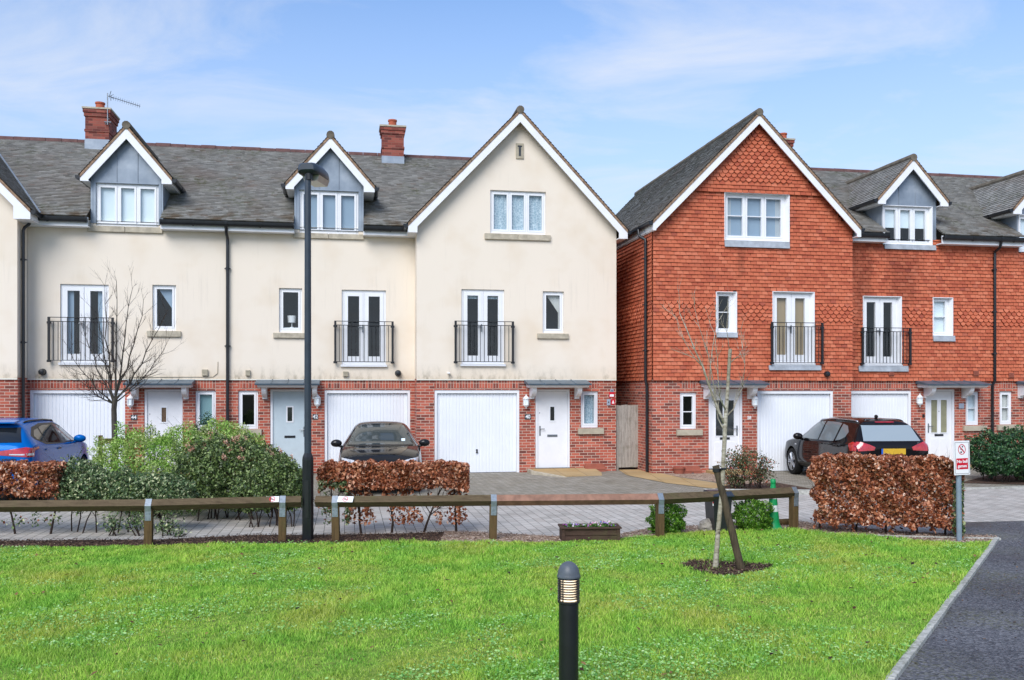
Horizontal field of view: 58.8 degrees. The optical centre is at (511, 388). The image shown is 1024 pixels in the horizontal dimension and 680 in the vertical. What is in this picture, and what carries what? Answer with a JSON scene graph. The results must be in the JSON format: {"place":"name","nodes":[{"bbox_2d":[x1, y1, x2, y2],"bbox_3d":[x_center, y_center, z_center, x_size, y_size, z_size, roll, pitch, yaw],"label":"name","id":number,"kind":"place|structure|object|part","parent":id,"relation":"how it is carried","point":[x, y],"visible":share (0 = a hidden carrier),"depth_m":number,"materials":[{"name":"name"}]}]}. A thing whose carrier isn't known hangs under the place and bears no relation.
{"place":"outdoors","nodes":[
{"label":"outdoors","id":0,"kind":"place"},
{"bbox_2d":[0,526,991,679],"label":"lawn","id":1,"kind":"structure","parent":0,"point":[437,657],"depth_m":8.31,"materials":[{"name":"plant"}]},
{"bbox_2d":[0,530,984,679],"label":"clover","id":2,"kind":"object","parent":1,"relation":"on","point":[592,673],"visible":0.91,"depth_m":8.46,"materials":[{"name":"green plant"}]},
{"bbox_2d":[15,529,975,679],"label":"fallen leaves","id":3,"kind":"object","parent":1,"relation":"on","point":[830,657],"visible":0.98,"depth_m":9.78,"materials":[{"name":"brown plant"}]},
{"bbox_2d":[557,561,579,679],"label":"bollard light","id":4,"kind":"object","parent":1,"relation":"on","point":[568,587],"visible":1,"depth_m":6.09,"materials":[{"name":"black paint"}]},
{"bbox_2d":[684,560,771,574],"bbox_3d":[2.615,2.208,11.227,1.048,0.001,0.903,0,0,28],"label":"mulch ring","id":5,"kind":"object","parent":1,"relation":"on","point":[726,567],"visible":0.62,"depth_m":11.22,"materials":[{"name":"brown wood"}]},
{"bbox_2d":[660,279,753,567],"bbox_3d":[2.500,0.416,11.258,1.135,3.734,0.802,0,0,32],"label":"young tree","id":6,"kind":"object","parent":5,"relation":"on","point":[724,420],"visible":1,"depth_m":11.19,"materials":[{"name":"plant"}]},
{"bbox_2d":[680,559,772,574],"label":"ring bark chips","id":7,"kind":"object","parent":5,"relation":"on","point":[702,561],"visible":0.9,"depth_m":11.23,"materials":[{"name":"brown wood"}]},
{"bbox_2d":[712,465,744,570],"bbox_3d":[2.669,1.627,11.147,0.446,1.375,0.104,0,0,35],"label":"tree stake","id":8,"kind":"object","parent":5,"relation":"on","point":[717,469],"visible":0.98,"depth_m":11.12,"materials":[{"name":"brown wood"}]},
{"bbox_2d":[854,534,1000,539],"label":"lawn kerb","id":9,"kind":"structure","parent":1,"relation":"on","point":[938,536],"depth_m":13.61,"materials":[{"name":"concrete"}]},
{"bbox_2d":[0,488,1023,539],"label":"road","id":10,"kind":"structure","parent":0,"point":[989,505],"depth_m":15.63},
{"bbox_2d":[0,453,89,533],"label":"beech hedge","id":11,"kind":"object","parent":10,"relation":"on","point":[50,470],"visible":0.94,"depth_m":13.82,"materials":[{"name":"orange plant"}]},
{"bbox_2d":[96,511,191,536],"bbox_3d":[-5.612,2.057,13.866,1.488,0.406,0.468,0,0,0],"label":"hedge plant","id":12,"kind":"object","parent":10,"relation":"on","point":[112,522],"visible":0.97,"depth_m":13.88,"materials":[{"name":"green plant"}]},
{"bbox_2d":[87,417,272,516],"bbox_3d":[-6.076,1.386,16.685,3.304,1.744,2.608,0,0,-41],"label":"shrub","id":13,"kind":"object","parent":10,"relation":"on","point":[163,442],"visible":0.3,"depth_m":16.43,"materials":[{"name":"green plant"}]},
{"bbox_2d":[0,530,443,547],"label":"mulch bed","id":14,"kind":"object","parent":10,"relation":"on","point":[379,536],"visible":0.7,"depth_m":13.37,"materials":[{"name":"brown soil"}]},
{"bbox_2d":[50,447,203,532],"bbox_3d":[-6.095,1.577,14.270,2.430,1.356,1.039,0,0,0],"label":"hedge plant","id":15,"kind":"object","parent":14,"relation":"on","point":[150,486],"visible":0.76,"depth_m":14.07,"materials":[{"name":"green plant"}]},
{"bbox_2d":[0,496,301,544],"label":"knee rail fence","id":16,"kind":"object","parent":14,"relation":"on","point":[148,507],"visible":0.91,"depth_m":12.91,"materials":[{"name":"wood"}]},
{"bbox_2d":[298,162,328,540],"bbox_3d":[-2.963,-0.539,13.653,0.330,5.579,0.677,0,0,9],"label":"street lamp","id":17,"kind":"object","parent":14,"relation":"on","point":[314,174],"visible":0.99,"depth_m":13.38,"materials":[{"name":"black metal"}]},
{"bbox_2d":[304,481,308,517],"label":"access door","id":18,"kind":"structure","parent":17,"relation":"in","point":[306,483],"depth_m":13.34,"materials":[{"name":"black paint"}]},
{"bbox_2d":[159,420,297,520],"bbox_3d":[-4.842,1.397,15.687,2.334,1.720,1.497,0,0,0],"label":"shrub","id":19,"kind":"object","parent":10,"relation":"on","point":[236,449],"visible":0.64,"depth_m":15.37,"materials":[{"name":"green plant"}]},
{"bbox_2d":[228,452,301,526],"bbox_3d":[-3.943,1.643,14.827,1.245,1.223,0.956,0,0,-34],"label":"shrub","id":20,"kind":"object","parent":10,"relation":"on","point":[262,482],"visible":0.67,"depth_m":14.69,"materials":[{"name":"green plant"}]},
{"bbox_2d":[314,451,469,533],"bbox_3d":[-1.939,1.606,14.105,2.757,1.300,1.086,0,0,0],"label":"beech hedge","id":21,"kind":"object","parent":10,"relation":"on","point":[401,476],"visible":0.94,"depth_m":13.93,"materials":[{"name":"orange plant"}]},
{"bbox_2d":[314,486,1023,503],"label":"kerb","id":22,"kind":"structure","parent":10,"relation":"on","point":[1004,487],"depth_m":20.42,"materials":[{"name":"concrete"}]},
{"bbox_2d":[440,521,996,542],"bbox_3d":[3.151,2.234,14.168,8.401,0.001,2.237,0,0,0],"label":"gravel bed","id":23,"kind":"object","parent":10,"relation":"on","point":[629,535],"visible":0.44,"depth_m":13.92,"materials":[{"name":"grey gravel"}]},
{"bbox_2d":[314,487,798,541],"bbox_3d":[0.873,1.959,13.691,7.562,0.784,0.660,0,0,-9],"label":"knee rail fence","id":24,"kind":"object","parent":23,"relation":"on","point":[494,501],"visible":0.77,"depth_m":13.50,"materials":[{"name":"wood"}]},
{"bbox_2d":[558,523,621,541],"bbox_3d":[1.144,2.136,13.424,0.900,0.228,0.400,0,0,-3],"label":"planter box","id":25,"kind":"object","parent":23,"relation":"on","point":[580,533],"visible":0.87,"depth_m":13.25,"materials":[{"name":"brown wood"}]},
{"bbox_2d":[645,504,687,533],"bbox_3d":[2.371,1.960,13.990,0.694,0.598,0.577,0,0,0],"label":"box ball","id":26,"kind":"object","parent":23,"relation":"on","point":[676,514],"visible":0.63,"depth_m":13.88,"materials":[{"name":"green plant"}]},
{"bbox_2d":[698,518,711,531],"bbox_3d":[3.045,2.144,14.175,0.291,0.251,0.249,0,0,0],"label":"rock","id":27,"kind":"object","parent":23,"relation":"on","point":[704,524],"visible":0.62,"depth_m":14.09,"materials":[{"name":"grey stone"}]},
{"bbox_2d":[704,489,733,530],"bbox_3d":[3.210,1.917,14.143,0.350,0.665,0.415,0,0,-12],"label":"litter bin","id":28,"kind":"object","parent":23,"relation":"on","point":[711,510],"visible":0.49,"depth_m":14.01,"materials":[{"name":"black plastic"}]},
{"bbox_2d":[732,498,774,530],"bbox_3d":[3.766,1.958,14.300,0.749,0.600,0.593,0,0,0],"label":"box ball","id":29,"kind":"object","parent":23,"relation":"on","point":[752,521],"visible":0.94,"depth_m":14.16,"materials":[{"name":"green plant"}]},
{"bbox_2d":[767,479,781,528],"bbox_3d":[4.154,1.842,14.457,0.310,0.816,0.310,0,0,0],"label":"traffic cone","id":30,"kind":"object","parent":23,"relation":"on","point":[774,514],"visible":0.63,"depth_m":14.39,"materials":[{"name":"green plastic"}]},
{"bbox_2d":[779,519,788,524],"bbox_3d":[4.515,2.190,14.925,0.304,0.105,0.110,0,0,-9],"label":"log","id":31,"kind":"object","parent":23,"relation":"on","point":[784,521],"visible":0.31,"depth_m":14.87,"materials":[{"name":"brown wood"}]},
{"bbox_2d":[806,443,965,537],"bbox_3d":[5.770,1.531,14.090,2.335,1.444,1.067,0,0,28],"label":"beech hedge","id":32,"kind":"object","parent":23,"relation":"on","point":[912,515],"visible":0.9,"depth_m":13.88,"materials":[{"name":"brown plant"}]},
{"bbox_2d":[953,441,969,540],"bbox_3d":[6.584,1.556,13.357,0.270,1.589,0.102,0,0,-10],"label":"sign post","id":33,"kind":"object","parent":23,"relation":"on","point":[961,449],"visible":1,"depth_m":13.33,"materials":[{"name":"white metal"}]},
{"bbox_2d":[0,466,1023,500],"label":"driveway","id":34,"kind":"structure","parent":0,"point":[527,483],"depth_m":20.92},
{"bbox_2d":[0,418,88,499],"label":"parked car","id":35,"kind":"object","parent":34,"relation":"on","point":[32,439],"visible":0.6,"depth_m":17.69,"materials":[{"name":"blue paint"}]},
{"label":"rear window","id":36,"kind":"part","parent":35,"relation":"part of","materials":[{"name":"black glass"}]},
{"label":"side window","id":37,"kind":"part","parent":35,"relation":"part of","materials":[{"name":"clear glass"}]},
{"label":"side window","id":38,"kind":"part","parent":35,"relation":"part of","materials":[{"name":"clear glass"}]},
{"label":"side window","id":39,"kind":"part","parent":35,"relation":"part of","materials":[{"name":"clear glass"}]},
{"bbox_2d":[98,435,134,471],"bbox_3d":[-7.745,1.580,17.800,0.656,1.340,0.080,0,0,-20],"label":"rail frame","id":40,"kind":"object","parent":34,"relation":"on","point":[99,436],"visible":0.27,"depth_m":17.72,"materials":[{"name":"grey metal"}]},
{"bbox_2d":[331,421,429,491],"bbox_3d":[-3.048,1.497,21.135,2.210,1.467,4.590,0,0,-8],"label":"parked car","id":41,"kind":"object","parent":34,"relation":"on","point":[388,441],"visible":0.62,"depth_m":20.11,"materials":[{"name":"paint"}]},
{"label":"side window","id":42,"kind":"part","parent":41,"relation":"part of","materials":[{"name":"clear glass"}]},
{"bbox_2d":[527,468,601,476],"bbox_3d":[1.458,2.200,23.570,1.837,0.140,1.720,0,0,-10],"label":"doorstep","id":43,"kind":"object","parent":34,"relation":"on","point":[563,472],"visible":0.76,"depth_m":23.67,"materials":[{"name":"stone"}]},
{"bbox_2d":[663,472,776,483],"bbox_3d":[5.392,2.224,22.916,2.108,0.001,3.408,0,0,-25],"label":"gravel strip","id":44,"kind":"object","parent":34,"relation":"on","point":[706,476],"visible":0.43,"depth_m":23.00,"materials":[{"name":"beige gravel"}]},
{"bbox_2d":[673,467,684,473],"bbox_3d":[4.383,2.155,23.843,0.330,0.190,0.330,0,0,0],"label":"plant pot","id":45,"kind":"object","parent":44,"relation":"on","point":[679,470],"visible":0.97,"depth_m":23.72,"materials":[{"name":"red ceramic"}]},
{"bbox_2d":[706,469,753,474],"bbox_3d":[5.755,2.210,23.858,1.118,0.120,0.750,0,0,-10],"label":"doorstep","id":46,"kind":"object","parent":44,"relation":"on","point":[710,471],"visible":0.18,"depth_m":23.73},
{"bbox_2d":[704,489,817,493],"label":"bed kerb","id":47,"kind":"structure","parent":34,"relation":"on","point":[803,491],"depth_m":19.36,"materials":[{"name":"concrete"}]},
{"bbox_2d":[715,483,809,488],"bbox_3d":[5.382,2.216,20.596,2.456,0.001,1.508,0,0,-6],"label":"soil bed","id":48,"kind":"object","parent":34,"relation":"on","point":[778,485],"visible":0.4,"depth_m":20.58,"materials":[{"name":"brown soil"}]},
{"bbox_2d":[717,443,778,488],"bbox_3d":[5.234,1.726,20.193,1.381,1.061,0.884,0,0,0],"label":"cotoneaster","id":49,"kind":"object","parent":48,"relation":"on","point":[732,479],"visible":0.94,"depth_m":20.13,"materials":[{"name":"green plant"}]},
{"bbox_2d":[785,415,928,483],"bbox_3d":[8.283,1.415,22.370,2.210,1.630,4.483,0,0,-5],"label":"parked car","id":50,"kind":"object","parent":34,"relation":"on","point":[877,435],"visible":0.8,"depth_m":20.69,"materials":[{"name":"black paint"}]},
{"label":"side window","id":51,"kind":"part","parent":50,"relation":"part of","materials":[{"name":"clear glass"}]},
{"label":"side window","id":52,"kind":"part","parent":50,"relation":"part of","materials":[{"name":"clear glass"}]},
{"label":"side window","id":53,"kind":"part","parent":50,"relation":"part of","materials":[{"name":"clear glass"}]},
{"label":"rear window","id":54,"kind":"part","parent":50,"relation":"part of","materials":[{"name":"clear glass"}]},
{"bbox_2d":[964,475,1023,484],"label":"planting bed","id":55,"kind":"object","parent":34,"relation":"on","point":[998,479],"visible":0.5,"depth_m":21.96,"materials":[{"name":"brown soil"}]},
{"bbox_2d":[964,423,1023,481],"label":"laurel shrub","id":56,"kind":"object","parent":55,"relation":"on","point":[1003,450],"visible":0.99,"depth_m":21.73,"materials":[{"name":"green plant"}]},
{"label":"shrub bed","id":57,"kind":"structure","parent":34,"relation":"on","visible":0},
{"bbox_2d":[58,260,181,465],"bbox_3d":[-7.896,-0.146,18.018,2.496,4.960,1.368,0,0,0],"label":"bare tree","id":58,"kind":"object","parent":57,"relation":"on","point":[114,399],"visible":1,"depth_m":17.96,"materials":[{"name":"brown plant"}]},
{"bbox_2d":[164,404,237,446],"bbox_3d":[-7.065,1.268,20.608,1.797,1.974,1.024,0,0,21],"label":"shrub","id":59,"kind":"object","parent":57,"relation":"on","point":[203,421],"visible":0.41,"depth_m":20.55,"materials":[{"name":"green plant"}]},
{"bbox_2d":[0,0,1023,247],"label":"sky","id":60,"kind":"structure","parent":0,"point":[625,91],"materials":[{"name":"blue"}]},
{"bbox_2d":[619,469,725,488],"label":"path","id":61,"kind":"structure","parent":0,"point":[662,477],"depth_m":22.45,"materials":[{"name":"beige concrete"}]},
{"bbox_2d":[898,521,1023,679],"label":"footpath","id":62,"kind":"structure","parent":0,"point":[968,652],"depth_m":8.57,"materials":[{"name":"grey asphalt"}]},
{"bbox_2d":[885,537,998,679],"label":"path kerb","id":63,"kind":"structure","parent":62,"relation":"on","point":[903,662],"depth_m":8.63,"materials":[{"name":"concrete"}]},
{"bbox_2d":[933,522,1018,640],"bbox_3d":[6.349,2.239,10.744,7.317,0.021,9.506,0,0,0],"label":"path debris","id":64,"kind":"object","parent":62,"relation":"on","point":[985,589],"visible":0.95,"depth_m":9.99,"materials":[{"name":"brown plant"}]},
{"label":"ground","id":65,"kind":"structure","parent":0,"visible":0},
{"bbox_2d":[0,154,63,417],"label":"terraced house","id":66,"kind":"structure","parent":65,"relation":"on","point":[18,208],"depth_m":21.96,"materials":[{"name":"beige paint"}]},
{"bbox_2d":[0,92,252,472],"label":"terraced house","id":67,"kind":"structure","parent":65,"relation":"on","point":[126,195],"depth_m":23.17,"materials":[{"name":"beige paint"}]},
{"bbox_2d":[30,390,124,469],"bbox_3d":[-10.945,1.142,22.984,2.241,2.216,0.111,0,0,-10],"label":"garage door","id":68,"kind":"structure","parent":67,"relation":"in","point":[76,415],"depth_m":23.00,"materials":[{"name":"white metal"}]},
{"bbox_2d":[58,284,108,364],"bbox_3d":[-10.782,-1.612,22.944,1.208,2.031,0.205,0,0,-10],"label":"french door","id":69,"kind":"structure","parent":67,"relation":"in","point":[67,290],"depth_m":22.96,"materials":[{"name":"white plastic"}]},
{"bbox_2d":[96,183,158,226],"bbox_3d":[-9.782,-4.659,23.158,1.500,1.086,0.101,0,0,-10],"label":"dormer window","id":70,"kind":"structure","parent":67,"relation":"in","point":[134,203],"depth_m":23.16,"materials":[{"name":"white plastic"}]},
{"bbox_2d":[145,389,182,472],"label":"front door","id":71,"kind":"structure","parent":67,"relation":"in","point":[161,405],"depth_m":23.33,"materials":[{"name":"white plastic"}]},
{"bbox_2d":[153,285,175,330],"bbox_3d":[-8.917,-2.071,23.346,0.572,1.159,0.101,0,0,-10],"label":"window","id":72,"kind":"structure","parent":67,"relation":"in","point":[168,291],"depth_m":23.33,"materials":[{"name":"white plastic"}]},
{"bbox_2d":[196,391,215,428],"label":"window","id":73,"kind":"structure","parent":67,"relation":"in","point":[205,400],"depth_m":23.56,"materials":[{"name":"white plastic"}]},
{"bbox_2d":[224,119,470,472],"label":"terraced house","id":74,"kind":"structure","parent":65,"relation":"on","point":[365,206],"depth_m":24.04,"materials":[{"name":"beige paint"}]},
{"bbox_2d":[239,391,257,428],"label":"window","id":75,"kind":"structure","parent":74,"relation":"in","point":[252,426],"depth_m":23.71,"materials":[{"name":"white plastic"}]},
{"bbox_2d":[270,389,303,467],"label":"front door","id":76,"kind":"structure","parent":74,"relation":"in","point":[286,405],"depth_m":23.89,"materials":[{"name":"white plastic"}]},
{"bbox_2d":[279,288,301,331],"bbox_3d":[-5.819,-2.054,23.901,0.584,1.153,0.086,0,0,-10],"label":"window","id":77,"kind":"structure","parent":74,"relation":"in","point":[281,290],"depth_m":23.86,"materials":[{"name":"white plastic"}]},
{"bbox_2d":[287,315,295,327],"bbox_3d":[-5.837,-1.770,24.094,0.240,0.320,0.240,0,0,-10],"label":"table lamp","id":78,"kind":"object","parent":74,"relation":"on","point":[291,319],"visible":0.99,"depth_m":24.01,"materials":[{"name":"white ceramic"}]},
{"bbox_2d":[300,190,357,233],"bbox_3d":[-4.840,-4.655,24.056,1.520,1.128,0.101,0,0,-10],"label":"dormer window","id":79,"kind":"structure","parent":74,"relation":"in","point":[330,210],"depth_m":24.08,"materials":[{"name":"white plastic"}]},
{"bbox_2d":[341,290,386,366],"bbox_3d":[-3.940,-1.598,24.179,1.219,2.039,0.190,0,0,-10],"label":"french door","id":80,"kind":"structure","parent":74,"relation":"in","point":[364,295],"depth_m":24.20,"materials":[{"name":"white plastic"}]},
{"bbox_2d":[325,390,409,461],"bbox_3d":[-3.844,1.143,24.278,2.249,2.214,0.111,0,0,-10],"label":"garage door","id":81,"kind":"structure","parent":74,"relation":"in","point":[344,409],"depth_m":24.23,"materials":[{"name":"white metal"}]},
{"bbox_2d":[403,105,631,472],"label":"terraced house","id":82,"kind":"structure","parent":65,"relation":"on","point":[515,227],"depth_m":24.21,"materials":[{"name":"beige paint"}]},
{"bbox_2d":[434,390,518,472],"bbox_3d":[-0.922,1.143,24.099,2.264,2.214,0.111,0,0,-10],"label":"garage door","id":83,"kind":"structure","parent":82,"relation":"in","point":[478,428],"depth_m":24.11,"materials":[{"name":"white metal"}]},
{"bbox_2d":[460,289,505,365],"bbox_3d":[-0.775,-1.606,24.056,1.205,2.028,0.216,0,0,-10],"label":"french door","id":84,"kind":"structure","parent":82,"relation":"in","point":[482,296],"depth_m":24.06,"materials":[{"name":"white plastic"}]},
{"bbox_2d":[490,190,544,234],"bbox_3d":[0.150,-4.693,24.288,1.504,1.137,0.112,0,0,-10],"label":"window","id":85,"kind":"structure","parent":82,"relation":"in","point":[512,212],"depth_m":24.29,"materials":[{"name":"white plastic"}]},
{"bbox_2d":[535,389,569,468],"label":"front door","id":86,"kind":"structure","parent":82,"relation":"in","point":[552,406],"depth_m":24.45,"materials":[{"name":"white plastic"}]},
{"bbox_2d":[543,291,562,332],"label":"window","id":87,"kind":"structure","parent":82,"relation":"in","point":[556,298],"depth_m":24.45,"materials":[{"name":"white plastic"}]},
{"bbox_2d":[581,391,597,427],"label":"window","id":88,"kind":"structure","parent":82,"relation":"in","point":[589,399],"depth_m":24.66,"materials":[{"name":"white plastic"}]},
{"bbox_2d":[584,463,605,471],"bbox_3d":[2.216,2.132,24.571,0.560,0.335,0.412,0,0,-10],"label":"meter box","id":89,"kind":"object","parent":82,"relation":"attached to","point":[600,467],"visible":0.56,"depth_m":24.46,"materials":[{"name":"red plastic"}]},
{"bbox_2d":[616,108,864,472],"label":"terraced house","id":90,"kind":"structure","parent":65,"relation":"on","point":[753,218],"depth_m":24.33,"materials":[{"name":"red brick"}]},
{"bbox_2d":[616,405,637,469],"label":"side gate","id":91,"kind":"structure","parent":90,"relation":"attached to","point":[626,435],"depth_m":24.91,"materials":[{"name":"brown wood"}]},
{"bbox_2d":[680,393,695,428],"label":"window","id":92,"kind":"structure","parent":90,"relation":"in","point":[693,397],"depth_m":24.07,"materials":[{"name":"white plastic"}]},
{"bbox_2d":[681,465,701,473],"bbox_3d":[4.704,2.132,24.017,0.520,0.335,0.412,0,0,-10],"label":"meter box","id":93,"kind":"object","parent":90,"relation":"attached to","point":[692,469],"visible":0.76,"depth_m":23.88,"materials":[{"name":"red plastic"}]},
{"bbox_2d":[709,389,741,469],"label":"front door","id":94,"kind":"structure","parent":90,"relation":"in","point":[734,425],"depth_m":24.26,"materials":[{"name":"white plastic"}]},
{"bbox_2d":[715,291,736,332],"bbox_3d":[5.681,-2.028,24.209,0.586,1.094,0.192,0,0,-10],"label":"window","id":95,"kind":"structure","parent":90,"relation":"in","point":[732,314],"depth_m":24.22,"materials":[{"name":"white plastic"}]},
{"bbox_2d":[724,192,789,241],"bbox_3d":[6.534,-4.585,24.378,1.857,1.289,0.218,0,0,-10],"label":"window","id":96,"kind":"structure","parent":90,"relation":"in","point":[748,216],"depth_m":24.43,"materials":[{"name":"white plastic"}]},
{"bbox_2d":[772,291,815,364],"bbox_3d":[7.567,-1.616,24.550,1.269,1.990,0.205,0,0,-10],"label":"french door","id":97,"kind":"structure","parent":90,"relation":"in","point":[787,306],"depth_m":24.60,"materials":[{"name":"white plastic"}]},
{"bbox_2d":[757,391,832,470],"bbox_3d":[7.647,1.152,24.635,2.212,2.196,0.111,0,0,-10],"label":"garage door","id":98,"kind":"structure","parent":90,"relation":"in","point":[781,415],"depth_m":24.60,"materials":[{"name":"white metal"}]},
{"bbox_2d":[780,132,1003,464],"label":"terraced house","id":99,"kind":"structure","parent":65,"relation":"on","point":[924,311],"depth_m":26.00,"materials":[{"name":"red brick"}]},
{"bbox_2d":[851,391,910,425],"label":"garage door","id":100,"kind":"structure","parent":99,"relation":"in","point":[884,404],"depth_m":25.88,"materials":[{"name":"white metal"}]},
{"bbox_2d":[862,296,902,365],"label":"french door","id":101,"kind":"structure","parent":99,"relation":"in","point":[896,301],"depth_m":25.80,"materials":[{"name":"white plastic"}]},
{"bbox_2d":[882,205,932,244],"bbox_3d":[11.243,-4.643,25.924,1.558,1.116,0.177,0,0,-10],"label":"dormer window","id":102,"kind":"structure","parent":99,"relation":"in","point":[896,217],"depth_m":25.96,"materials":[{"name":"white plastic"}]},
{"bbox_2d":[925,389,953,461],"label":"front door","id":103,"kind":"structure","parent":99,"relation":"in","point":[939,407],"depth_m":26.18,"materials":[{"name":"white plastic"}]},
{"bbox_2d":[932,297,952,335],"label":"window","id":104,"kind":"structure","parent":99,"relation":"in","point":[942,315],"depth_m":26.18,"materials":[{"name":"white plastic"}]},
{"bbox_2d":[966,392,977,424],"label":"window","id":105,"kind":"structure","parent":99,"relation":"in","point":[972,400],"depth_m":26.39,"materials":[{"name":"white plastic"}]},
{"bbox_2d":[885,170,1023,460],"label":"terraced house","id":106,"kind":"structure","parent":65,"relation":"on","point":[995,203],"depth_m":26.52,"materials":[{"name":"red brick"}]},
{"bbox_2d":[1000,391,1010,423],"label":"window","id":107,"kind":"structure","parent":106,"relation":"in","point":[1005,396],"depth_m":26.58,"materials":[{"name":"white plastic"}]},
{"bbox_2d":[1018,214,1023,251],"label":"dormer window","id":108,"kind":"structure","parent":106,"relation":"in","point":[1020,217],"depth_m":26.58,"materials":[{"name":"white plastic"}]}
]}

